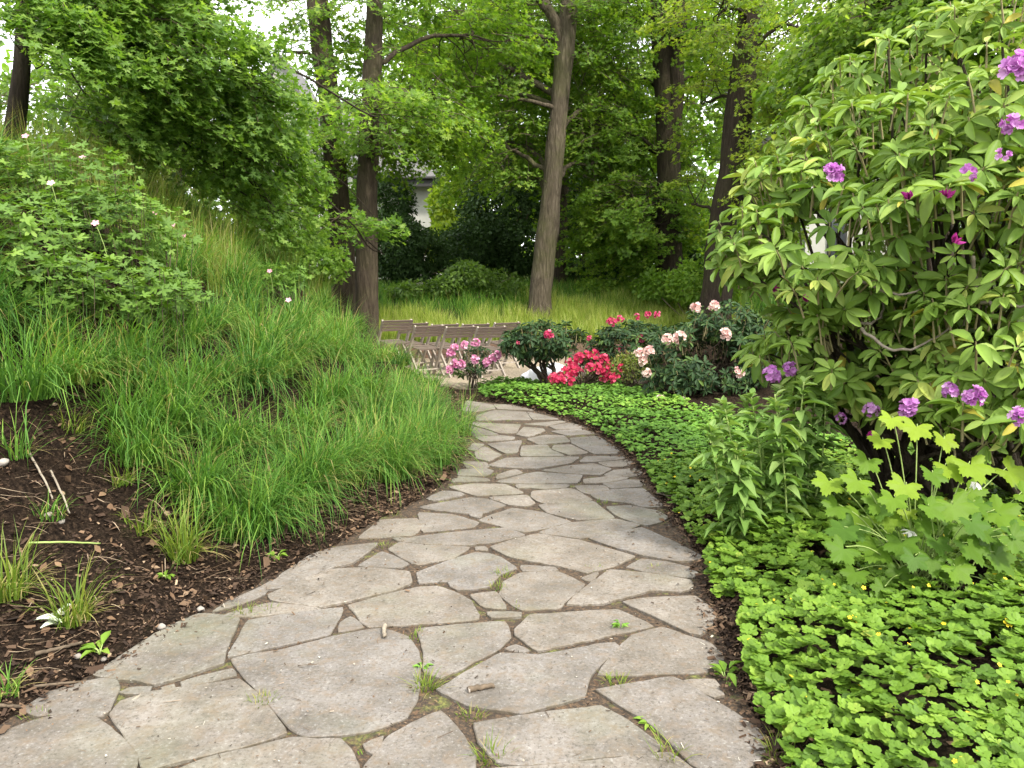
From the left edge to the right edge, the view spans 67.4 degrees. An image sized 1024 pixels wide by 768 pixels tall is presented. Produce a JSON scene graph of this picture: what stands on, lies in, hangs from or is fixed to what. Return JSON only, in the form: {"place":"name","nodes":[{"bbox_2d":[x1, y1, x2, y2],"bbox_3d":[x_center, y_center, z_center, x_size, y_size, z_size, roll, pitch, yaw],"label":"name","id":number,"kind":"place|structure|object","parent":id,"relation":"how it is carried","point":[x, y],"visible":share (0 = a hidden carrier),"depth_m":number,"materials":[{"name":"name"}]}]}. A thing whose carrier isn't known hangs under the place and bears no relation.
{"place":"outdoors","nodes":[
{"label":"outdoors","id":0,"kind":"place"},
{"bbox_2d":[0,401,775,767],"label":"path","id":1,"kind":"structure","parent":0,"point":[328,627],"depth_m":3.26,"materials":[{"name":"stone"}]},
{"bbox_2d":[0,703,27,707],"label":"stick","id":2,"kind":"object","parent":1,"relation":"on","point":[2,705],"visible":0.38,"depth_m":2.81,"materials":[{"name":"wood"}]},
{"bbox_2d":[34,681,80,687],"bbox_3d":[-1.741,1.172,2.995,0.212,0.062,0.028,-6,10,-41],"label":"stick","id":3,"kind":"object","parent":1,"relation":"on","point":[54,684],"visible":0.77,"depth_m":2.96,"materials":[{"name":"wood"}]},
{"bbox_2d":[224,600,260,618],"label":"grass tuft","id":4,"kind":"object","parent":1,"relation":"on","point":[250,607],"visible":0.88,"depth_m":3.67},
{"bbox_2d":[244,689,283,704],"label":"grass tuft","id":5,"kind":"object","parent":1,"relation":"on","point":[262,696],"visible":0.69,"depth_m":2.90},
{"bbox_2d":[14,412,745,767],"bbox_3d":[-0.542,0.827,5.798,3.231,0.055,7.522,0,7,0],"label":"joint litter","id":6,"kind":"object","parent":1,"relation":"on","point":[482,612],"visible":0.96,"depth_m":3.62,"materials":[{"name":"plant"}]},
{"bbox_2d":[0,400,772,767],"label":"path debris","id":7,"kind":"object","parent":1,"relation":"on","point":[4,728],"visible":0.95,"depth_m":3.16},
{"bbox_2d":[396,661,453,699],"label":"grass tuft","id":8,"kind":"object","parent":1,"relation":"on","point":[422,683],"visible":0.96,"depth_m":3.00,"materials":[{"name":"plant"}]},
{"bbox_2d":[454,701,485,721],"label":"grass tuft","id":9,"kind":"object","parent":1,"relation":"on","point":[470,712],"visible":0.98,"depth_m":2.81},
{"bbox_2d":[467,683,494,692],"bbox_3d":[-0.119,1.165,2.955,0.110,0.027,0.025,-3,8,-21],"label":"stick","id":10,"kind":"object","parent":1,"relation":"on","point":[475,688],"visible":1,"depth_m":2.94,"materials":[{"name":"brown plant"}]},
{"bbox_2d":[458,728,516,767],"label":"grass tuft","id":11,"kind":"object","parent":1,"relation":"on","point":[483,753],"visible":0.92,"depth_m":2.56,"materials":[{"name":"plant"}]},
{"bbox_2d":[599,669,634,687],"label":"grass tuft","id":12,"kind":"object","parent":1,"relation":"on","point":[609,677],"visible":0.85,"depth_m":3.05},
{"bbox_2d":[611,619,628,627],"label":"weed","id":13,"kind":"object","parent":1,"relation":"on","point":[615,624],"visible":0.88,"depth_m":3.51,"materials":[{"name":"green plant"}]},
{"bbox_2d":[643,722,704,762],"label":"grass tuft","id":14,"kind":"object","parent":1,"relation":"on","point":[662,749],"visible":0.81,"depth_m":2.56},
{"bbox_2d":[0,0,996,256],"label":"sky","id":15,"kind":"structure","parent":0,"point":[265,24],"materials":[{"name":"white"}]},
{"bbox_2d":[0,182,1023,767],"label":"ground","id":16,"kind":"structure","parent":0,"point":[82,482],"depth_m":4.07,"materials":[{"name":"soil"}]},
{"bbox_2d":[0,458,9,466],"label":"pebble","id":17,"kind":"object","parent":16,"relation":"on","point":[4,461],"visible":1,"depth_m":3.81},
{"bbox_2d":[0,657,42,701],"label":"grass tuft","id":18,"kind":"object","parent":16,"relation":"on","point":[8,685],"visible":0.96,"depth_m":2.91,"materials":[{"name":"plant"}]},
{"bbox_2d":[0,404,63,460],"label":"grass tuft","id":19,"kind":"object","parent":16,"relation":"on","point":[16,446],"visible":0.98,"depth_m":3.90,"materials":[{"name":"plant"}]},
{"bbox_2d":[2,136,62,190],"bbox_3d":[-4.999,-2.162,7.691,1.057,0.628,0.874,0,7,0],"label":"cranesbill","id":20,"kind":"object","parent":16,"relation":"on","point":[30,158],"visible":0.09,"depth_m":7.65,"materials":[{"name":"green plant"}]},
{"bbox_2d":[0,515,73,602],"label":"grass tuft","id":21,"kind":"object","parent":16,"relation":"on","point":[12,585],"visible":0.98,"depth_m":3.36,"materials":[{"name":"plant"}]},
{"bbox_2d":[28,452,52,498],"bbox_3d":[-2.406,0.465,3.922,0.240,0.219,0.013,5,9,35],"label":"stick","id":22,"kind":"object","parent":16,"relation":"on","point":[38,469],"visible":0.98,"depth_m":3.92,"materials":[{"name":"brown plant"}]},
{"bbox_2d":[0,195,93,304],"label":"cranesbill","id":23,"kind":"object","parent":16,"relation":"on","point":[28,222],"visible":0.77,"depth_m":5.01,"materials":[{"name":"green plant"}]},
{"bbox_2d":[33,613,61,622],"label":"fallen leaf","id":24,"kind":"object","parent":16,"relation":"on","point":[45,618],"visible":0.78,"depth_m":3.28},
{"bbox_2d":[23,488,75,521],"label":"grass tuft","id":25,"kind":"object","parent":16,"relation":"on","point":[51,511],"visible":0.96,"depth_m":3.77,"materials":[{"name":"plant"}]},
{"bbox_2d":[40,620,61,627],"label":"fallen leaf","id":26,"kind":"object","parent":16,"relation":"on","point":[49,623],"visible":0.74,"depth_m":3.28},
{"bbox_2d":[35,641,82,655],"bbox_3d":[-1.880,1.097,3.192,0.028,0.032,0.182,6,9,38],"label":"stick","id":27,"kind":"object","parent":16,"relation":"on","point":[40,652],"visible":1,"depth_m":3.17,"materials":[{"name":"wood"}]},
{"bbox_2d":[50,470,69,513],"bbox_3d":[-2.314,0.550,3.931,0.224,0.194,0.012,6,10,40],"label":"stick","id":28,"kind":"object","parent":16,"relation":"on","point":[59,489],"visible":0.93,"depth_m":3.92,"materials":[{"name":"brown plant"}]},
{"bbox_2d":[29,541,100,543],"bbox_3d":[-2.130,0.764,3.676,0.042,0.094,0.314,6,9,39],"label":"stick","id":29,"kind":"object","parent":16,"relation":"on","point":[40,542],"visible":0.84,"depth_m":3.64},
{"bbox_2d":[2,547,129,632],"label":"grass tuft","id":30,"kind":"object","parent":16,"relation":"on","point":[80,614],"visible":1,"depth_m":3.35,"materials":[{"name":"plant"}]},
{"bbox_2d":[48,402,98,433],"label":"grass tuft","id":31,"kind":"object","parent":16,"relation":"on","point":[82,428],"visible":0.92,"depth_m":4.27,"materials":[{"name":"plant"}]},
{"bbox_2d":[0,264,158,461],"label":"sedge clump","id":32,"kind":"object","parent":16,"relation":"on","point":[43,386],"visible":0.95,"depth_m":4.10,"materials":[{"name":"green plant"}]},
{"bbox_2d":[78,631,110,658],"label":"weed","id":33,"kind":"object","parent":16,"relation":"on","point":[90,647],"visible":0.98,"depth_m":3.21,"materials":[{"name":"green plant"}]},
{"bbox_2d":[0,133,203,311],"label":"cranesbill","id":34,"kind":"object","parent":16,"relation":"on","point":[95,199],"visible":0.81,"depth_m":5.95,"materials":[{"name":"green plant"}]},
{"bbox_2d":[0,224,214,362],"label":"cranesbill","id":35,"kind":"object","parent":16,"relation":"on","point":[86,284],"visible":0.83,"depth_m":5.08,"materials":[{"name":"green plant"}]},
{"bbox_2d":[92,455,144,487],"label":"grass tuft","id":36,"kind":"object","parent":16,"relation":"on","point":[126,479],"visible":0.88,"depth_m":4.24,"materials":[{"name":"plant"}]},
{"bbox_2d":[62,329,218,461],"bbox_3d":[-2.305,0.073,4.601,1.338,0.885,1.307,0,7,0],"label":"sedge clump","id":37,"kind":"object","parent":16,"relation":"on","point":[116,419],"visible":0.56,"depth_m":4.50,"materials":[{"name":"green plant"}]},
{"bbox_2d":[116,501,166,535],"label":"grass tuft","id":38,"kind":"object","parent":16,"relation":"on","point":[150,524],"visible":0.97,"depth_m":4.06,"materials":[{"name":"plant"}]},
{"bbox_2d":[0,6,284,228],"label":"sapling","id":39,"kind":"object","parent":16,"relation":"on","point":[62,89],"visible":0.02,"depth_m":12.49,"materials":[{"name":"green plant"}]},
{"bbox_2d":[157,570,175,579],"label":"weed","id":40,"kind":"object","parent":16,"relation":"on","point":[168,576],"visible":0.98,"depth_m":3.88,"materials":[{"name":"green plant"}]},
{"bbox_2d":[146,437,190,472],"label":"grass tuft","id":41,"kind":"object","parent":16,"relation":"on","point":[157,467],"visible":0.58,"depth_m":4.52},
{"bbox_2d":[0,105,346,312],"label":"crest grass","id":42,"kind":"structure","parent":16,"relation":"on","point":[161,196],"depth_m":8.59,"materials":[{"name":"plant"}]},
{"bbox_2d":[0,65,347,225],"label":"sapling","id":43,"kind":"object","parent":16,"relation":"on","point":[5,89],"visible":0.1,"depth_m":14.79,"materials":[{"name":"green plant"}]},
{"bbox_2d":[126,485,228,564],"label":"grass tuft","id":44,"kind":"object","parent":16,"relation":"on","point":[190,552],"visible":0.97,"depth_m":4.04,"materials":[{"name":"plant"}]},
{"bbox_2d":[102,411,287,545],"bbox_3d":[-1.847,0.527,4.475,1.160,0.882,1.205,7,10,42],"label":"sedge clump","id":45,"kind":"object","parent":16,"relation":"on","point":[202,492],"visible":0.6,"depth_m":4.40,"materials":[{"name":"green plant"}]},
{"bbox_2d":[0,0,410,255],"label":"maple tree","id":46,"kind":"object","parent":16,"relation":"on","point":[147,102],"visible":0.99,"depth_m":8.82,"materials":[{"name":"green plant"}]},
{"bbox_2d":[0,284,439,695],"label":"dead leaves","id":47,"kind":"object","parent":16,"relation":"on","point":[30,669],"visible":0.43,"depth_m":3.92,"materials":[{"name":"brown plant"}]},
{"bbox_2d":[0,115,482,559],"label":"bank grass","id":48,"kind":"structure","parent":16,"relation":"on","point":[333,390],"depth_m":5.54,"materials":[{"name":"plant"}]},
{"bbox_2d":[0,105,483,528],"bbox_3d":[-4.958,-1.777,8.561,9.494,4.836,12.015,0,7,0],"label":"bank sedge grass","id":49,"kind":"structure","parent":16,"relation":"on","point":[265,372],"depth_m":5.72,"materials":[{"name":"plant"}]},
{"bbox_2d":[150,425,343,576],"bbox_3d":[-1.558,0.700,4.430,1.232,0.927,1.301,-4,8,-28],"label":"sedge clump","id":50,"kind":"object","parent":16,"relation":"on","point":[255,513],"visible":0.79,"depth_m":4.38,"materials":[{"name":"green plant"}]},
{"bbox_2d":[267,549,287,560],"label":"weed","id":51,"kind":"object","parent":16,"relation":"on","point":[278,556],"visible":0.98,"depth_m":4.36,"materials":[{"name":"green plant"}]},
{"bbox_2d":[248,261,313,325],"bbox_3d":[-2.632,-0.916,8.226,0.833,0.842,2.228,-1,7,-8],"label":"cranesbill","id":52,"kind":"object","parent":16,"relation":"on","point":[286,279],"visible":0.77,"depth_m":8.88,"materials":[{"name":"green plant"}]},
{"bbox_2d":[217,409,379,534],"bbox_3d":[-1.451,0.620,4.935,1.279,0.925,1.331,0,7,0],"label":"sedge clump","id":53,"kind":"object","parent":16,"relation":"on","point":[308,493],"visible":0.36,"depth_m":4.84,"materials":[{"name":"green plant"}]},
{"bbox_2d":[259,220,355,293],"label":"bank shrub","id":54,"kind":"object","parent":16,"relation":"on","point":[327,257],"visible":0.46,"depth_m":12.91,"materials":[{"name":"green plant"}]},
{"bbox_2d":[235,172,383,278],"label":"boundary shrub","id":55,"kind":"object","parent":16,"relation":"on","point":[352,197],"visible":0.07,"depth_m":21.32,"materials":[{"name":"green plant"}]},
{"bbox_2d":[326,455,372,483],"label":"grass tuft","id":56,"kind":"object","parent":16,"relation":"on","point":[353,480],"visible":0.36,"depth_m":5.53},
{"bbox_2d":[253,54,449,278],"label":"house","id":57,"kind":"structure","parent":16,"relation":"on","point":[421,191],"depth_m":35.16,"materials":[{"name":"tile"}]},
{"bbox_2d":[210,0,504,317],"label":"broadleaf tree","id":58,"kind":"object","parent":16,"relation":"on","point":[320,14],"visible":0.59,"depth_m":14.71,"materials":[{"name":"green plant"}]},
{"bbox_2d":[377,319,412,367],"bbox_3d":[-2.040,-0.666,13.085,0.549,0.887,0.606,-5,9,-33],"label":"folding chair","id":59,"kind":"object","parent":16,"relation":"on","point":[407,327],"visible":0.66,"depth_m":12.90,"materials":[{"name":"brown wood"}]},
{"bbox_2d":[330,390,476,498],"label":"sedge clump","id":60,"kind":"object","parent":16,"relation":"on","point":[379,472],"visible":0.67,"depth_m":5.81,"materials":[{"name":"green plant"}]},
{"bbox_2d":[355,170,466,285],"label":"evergreen shrub","id":61,"kind":"object","parent":16,"relation":"on","point":[402,262],"visible":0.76,"depth_m":20.06,"materials":[{"name":"green plant"}]},
{"bbox_2d":[393,322,428,368],"bbox_3d":[-1.907,-0.703,14.187,0.549,0.887,0.606,-5,9,-36],"label":"folding chair","id":62,"kind":"object","parent":16,"relation":"on","point":[416,342],"visible":0.43,"depth_m":14.09,"materials":[{"name":"brown wood"}]},
{"bbox_2d":[405,324,444,375],"bbox_3d":[-1.516,-0.572,13.095,0.549,0.887,0.606,-5,9,-36],"label":"folding chair","id":63,"kind":"object","parent":16,"relation":"on","point":[435,330],"visible":0.84,"depth_m":12.95,"materials":[{"name":"brown wood"}]},
{"bbox_2d":[361,387,500,475],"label":"sedge clump","id":64,"kind":"object","parent":16,"relation":"on","point":[444,460],"visible":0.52,"depth_m":6.53,"materials":[{"name":"green plant"}]},
{"bbox_2d":[291,0,572,346],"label":"broadleaf tree","id":65,"kind":"object","parent":16,"relation":"on","point":[439,127],"visible":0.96,"depth_m":14.33,"materials":[{"name":"green plant"}]},
{"bbox_2d":[419,323,458,371],"bbox_3d":[-1.341,-0.683,14.191,0.549,0.887,0.606,-5,9,-34],"label":"folding chair","id":66,"kind":"object","parent":16,"relation":"on","point":[428,342],"visible":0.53,"depth_m":14.09,"materials":[{"name":"brown wood"}]},
{"bbox_2d":[432,325,475,377],"bbox_3d":[-0.988,-0.555,13.099,0.549,0.887,0.606,-5,9,-34],"label":"folding chair","id":67,"kind":"object","parent":16,"relation":"on","point":[465,331],"visible":0.61,"depth_m":12.93,"materials":[{"name":"brown wood"}]},
{"bbox_2d":[381,258,529,301],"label":"shrub","id":68,"kind":"object","parent":16,"relation":"on","point":[480,277],"visible":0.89,"depth_m":18.36,"materials":[{"name":"green plant"}]},
{"bbox_2d":[423,176,497,261],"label":"hazel shrub","id":69,"kind":"object","parent":16,"relation":"on","point":[440,218],"visible":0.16,"depth_m":24.83,"materials":[{"name":"green plant"}]},
{"bbox_2d":[430,377,505,439],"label":"sedge clump","id":70,"kind":"object","parent":16,"relation":"on","point":[462,417],"visible":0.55,"depth_m":8.02,"materials":[{"name":"green plant"}]},
{"bbox_2d":[452,323,489,369],"bbox_3d":[-0.776,-0.688,14.192,0.549,0.887,0.606,-5,9,-32],"label":"folding chair","id":71,"kind":"object","parent":16,"relation":"on","point":[458,342],"visible":0.38,"depth_m":14.03,"materials":[{"name":"brown wood"}]},
{"bbox_2d":[446,338,501,387],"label":"rhododendron bush","id":72,"kind":"object","parent":16,"relation":"on","point":[484,362],"visible":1,"depth_m":11.38,"materials":[{"name":"pink plant"}]},
{"bbox_2d":[464,326,506,378],"bbox_3d":[-0.459,-0.553,13.100,0.549,0.887,0.606,-5,9,-32],"label":"folding chair","id":73,"kind":"object","parent":16,"relation":"on","point":[492,334],"visible":0.52,"depth_m":12.95,"materials":[{"name":"brown wood"}]},
{"bbox_2d":[483,321,520,368],"bbox_3d":[-0.216,-0.712,14.187,0.549,0.887,0.606,-5,9,-35],"label":"folding chair","id":74,"kind":"object","parent":16,"relation":"on","point":[511,324],"visible":0.46,"depth_m":14.02,"materials":[{"name":"brown wood"}]},
{"bbox_2d":[0,7,1006,275],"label":"woods","id":75,"kind":"object","parent":16,"relation":"on","point":[696,153],"depth_m":43.06,"materials":[{"name":"green plant"}]},
{"bbox_2d":[432,122,581,280],"bbox_3d":[0.254,-5.703,24.281,4.263,5.375,6.977,2,8,19],"label":"yew shrub","id":76,"kind":"object","parent":16,"relation":"on","point":[501,240],"visible":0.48,"depth_m":22.12,"materials":[{"name":"green plant"}]},
{"bbox_2d":[337,0,687,318],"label":"broadleaf tree","id":77,"kind":"object","parent":16,"relation":"on","point":[549,169],"visible":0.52,"depth_m":17.20,"materials":[{"name":"green plant"}]},
{"bbox_2d":[381,343,668,357],"bbox_3d":[-0.200,-0.594,15.263,6.800,0.410,0.170,0,7,0],"label":"timber edging","id":78,"kind":"object","parent":16,"relation":"on","point":[444,351],"visible":0.11,"depth_m":15.20,"materials":[{"name":"wood"}]},
{"bbox_2d":[497,318,591,387],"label":"rhododendron bush","id":79,"kind":"object","parent":16,"relation":"on","point":[520,345],"visible":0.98,"depth_m":11.12,"materials":[{"name":"green plant"}]},
{"bbox_2d":[379,283,768,342],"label":"grass","id":80,"kind":"structure","parent":16,"relation":"on","point":[586,317],"depth_m":16.72,"materials":[{"name":"plant"}]},
{"bbox_2d":[382,0,770,275],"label":"broadleaf tree","id":81,"kind":"object","parent":16,"relation":"on","point":[640,56],"visible":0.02,"depth_m":26.01,"materials":[{"name":"green plant"}]},
{"bbox_2d":[542,349,617,389],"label":"azalea bush","id":82,"kind":"object","parent":16,"relation":"on","point":[571,370],"visible":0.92,"depth_m":10.64,"materials":[{"name":"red plant"}]},
{"bbox_2d":[478,0,710,284],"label":"broadleaf tree","id":83,"kind":"object","parent":16,"relation":"on","point":[558,270],"visible":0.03,"depth_m":21.50,"materials":[{"name":"green plant"}]},
{"bbox_2d":[570,278,642,298],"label":"shrub","id":84,"kind":"object","parent":16,"relation":"on","point":[608,286],"visible":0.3,"depth_m":18.50,"materials":[{"name":"green plant"}]},
{"bbox_2d":[581,311,673,384],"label":"rhododendron bush","id":85,"kind":"object","parent":16,"relation":"on","point":[608,337],"visible":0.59,"depth_m":10.72,"materials":[{"name":"green plant"}]},
{"bbox_2d":[607,350,650,386],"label":"azalea bush","id":86,"kind":"object","parent":16,"relation":"on","point":[629,380],"visible":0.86,"depth_m":10.19,"materials":[{"name":"green plant"}]},
{"bbox_2d":[634,714,655,732],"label":"weed","id":87,"kind":"object","parent":16,"relation":"on","point":[643,721],"visible":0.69,"depth_m":2.74,"materials":[{"name":"green plant"}]},
{"bbox_2d":[566,154,741,282],"bbox_3d":[3.400,-4.705,22.137,4.392,4.375,6.941,-4,8,-26],"label":"laurel shrub","id":88,"kind":"object","parent":16,"relation":"on","point":[571,275],"visible":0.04,"depth_m":21.98,"materials":[{"name":"green plant"}]},
{"bbox_2d":[532,0,799,294],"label":"broadleaf tree","id":89,"kind":"object","parent":16,"relation":"on","point":[628,232],"visible":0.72,"depth_m":17.68,"materials":[{"name":"green plant"}]},
{"bbox_2d":[474,375,931,484],"bbox_3d":[1.379,0.266,8.843,2.437,0.309,7.227,-2,8,-17],"label":"deep green cover","id":90,"kind":"object","parent":16,"relation":"on","point":[692,428],"visible":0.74,"depth_m":8.39,"materials":[{"name":"green plant"}]},
{"bbox_2d":[633,299,778,400],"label":"rhododendron bush","id":91,"kind":"object","parent":16,"relation":"on","point":[693,377],"visible":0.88,"depth_m":9.48,"materials":[{"name":"green plant"}]},
{"bbox_2d":[627,190,811,315],"bbox_3d":[4.721,-2.927,16.840,3.936,3.359,2.482,-1,7,-8],"label":"understory shrub","id":92,"kind":"object","parent":16,"relation":"on","point":[676,284],"visible":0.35,"depth_m":16.69,"materials":[{"name":"green plant"}]},
{"bbox_2d":[709,660,742,685],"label":"weed","id":93,"kind":"object","parent":16,"relation":"on","point":[721,667],"visible":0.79,"depth_m":3.08,"materials":[{"name":"green plant"}]},
{"bbox_2d":[635,0,852,343],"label":"broadleaf tree","id":94,"kind":"object","parent":16,"relation":"on","point":[739,120],"visible":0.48,"depth_m":15.10,"materials":[{"name":"green plant"}]},
{"bbox_2d":[689,375,849,544],"bbox_3d":[1.500,0.438,4.548,0.784,1.026,1.045,5,9,36],"label":"tall perennial","id":95,"kind":"object","parent":16,"relation":"on","point":[747,477],"visible":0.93,"depth_m":4.36,"materials":[{"name":"green plant"}]},
{"bbox_2d":[753,725,803,766],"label":"grass tuft","id":96,"kind":"object","parent":16,"relation":"on","point":[769,749],"visible":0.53,"depth_m":2.57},
{"bbox_2d":[749,131,886,282],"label":"garden building","id":97,"kind":"structure","parent":16,"relation":"on","point":[821,246],"depth_m":20.68,"materials":[{"name":"tile"}]},
{"bbox_2d":[827,208,847,258],"bbox_3d":[8.739,-4.008,20.626,0.500,1.671,0.105,0,7,0],"label":"window","id":98,"kind":"structure","parent":97,"relation":"in","point":[843,236],"depth_m":20.59,"materials":[{"name":"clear glass"}]},
{"bbox_2d":[645,442,1023,767],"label":"strawberry cover","id":99,"kind":"object","parent":16,"relation":"on","point":[811,715],"visible":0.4,"depth_m":3.00,"materials":[{"name":"green plant"}]},
{"bbox_2d":[658,439,1023,762],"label":"tiny yellow flowers","id":100,"kind":"object","parent":99,"relation":"on","point":[942,623],"visible":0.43,"depth_m":3.07,"materials":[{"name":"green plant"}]},
{"bbox_2d":[688,0,1004,256],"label":"broadleaf tree","id":101,"kind":"object","parent":16,"relation":"on","point":[719,135],"visible":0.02,"depth_m":24.82,"materials":[{"name":"green plant"}]},
{"bbox_2d":[703,0,1023,508],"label":"rhododendron bush","id":102,"kind":"object","parent":16,"relation":"on","point":[953,146],"visible":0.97,"depth_m":4.23,"materials":[{"name":"green plant"}]},
{"bbox_2d":[751,0,1023,200],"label":"beech tree","id":103,"kind":"object","parent":16,"relation":"on","point":[840,29],"visible":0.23,"depth_m":8.95,"materials":[{"name":"green plant"}]},
{"bbox_2d":[810,410,1023,606],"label":"lobed leaf plant","id":104,"kind":"object","parent":16,"relation":"on","point":[972,513],"visible":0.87,"depth_m":3.51,"materials":[{"name":"green plant"}]},
{"bbox_2d":[883,195,1021,291],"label":"hedge shrub","id":105,"kind":"object","parent":16,"relation":"on","point":[1004,250],"visible":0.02,"depth_m":18.08,"materials":[{"name":"green plant"}]},
{"bbox_2d":[520,363,569,380],"bbox_3d":[0.568,-0.203,12.347,0.756,0.278,0.575,-4,8,-28],"label":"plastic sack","id":106,"kind":"object","parent":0,"point":[530,373],"visible":0.34,"depth_m":12.22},
{"bbox_2d":[297,273,842,318],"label":"shade grass","id":107,"kind":"structure","parent":0,"point":[462,300],"depth_m":17.93,"materials":[{"name":"plant"}]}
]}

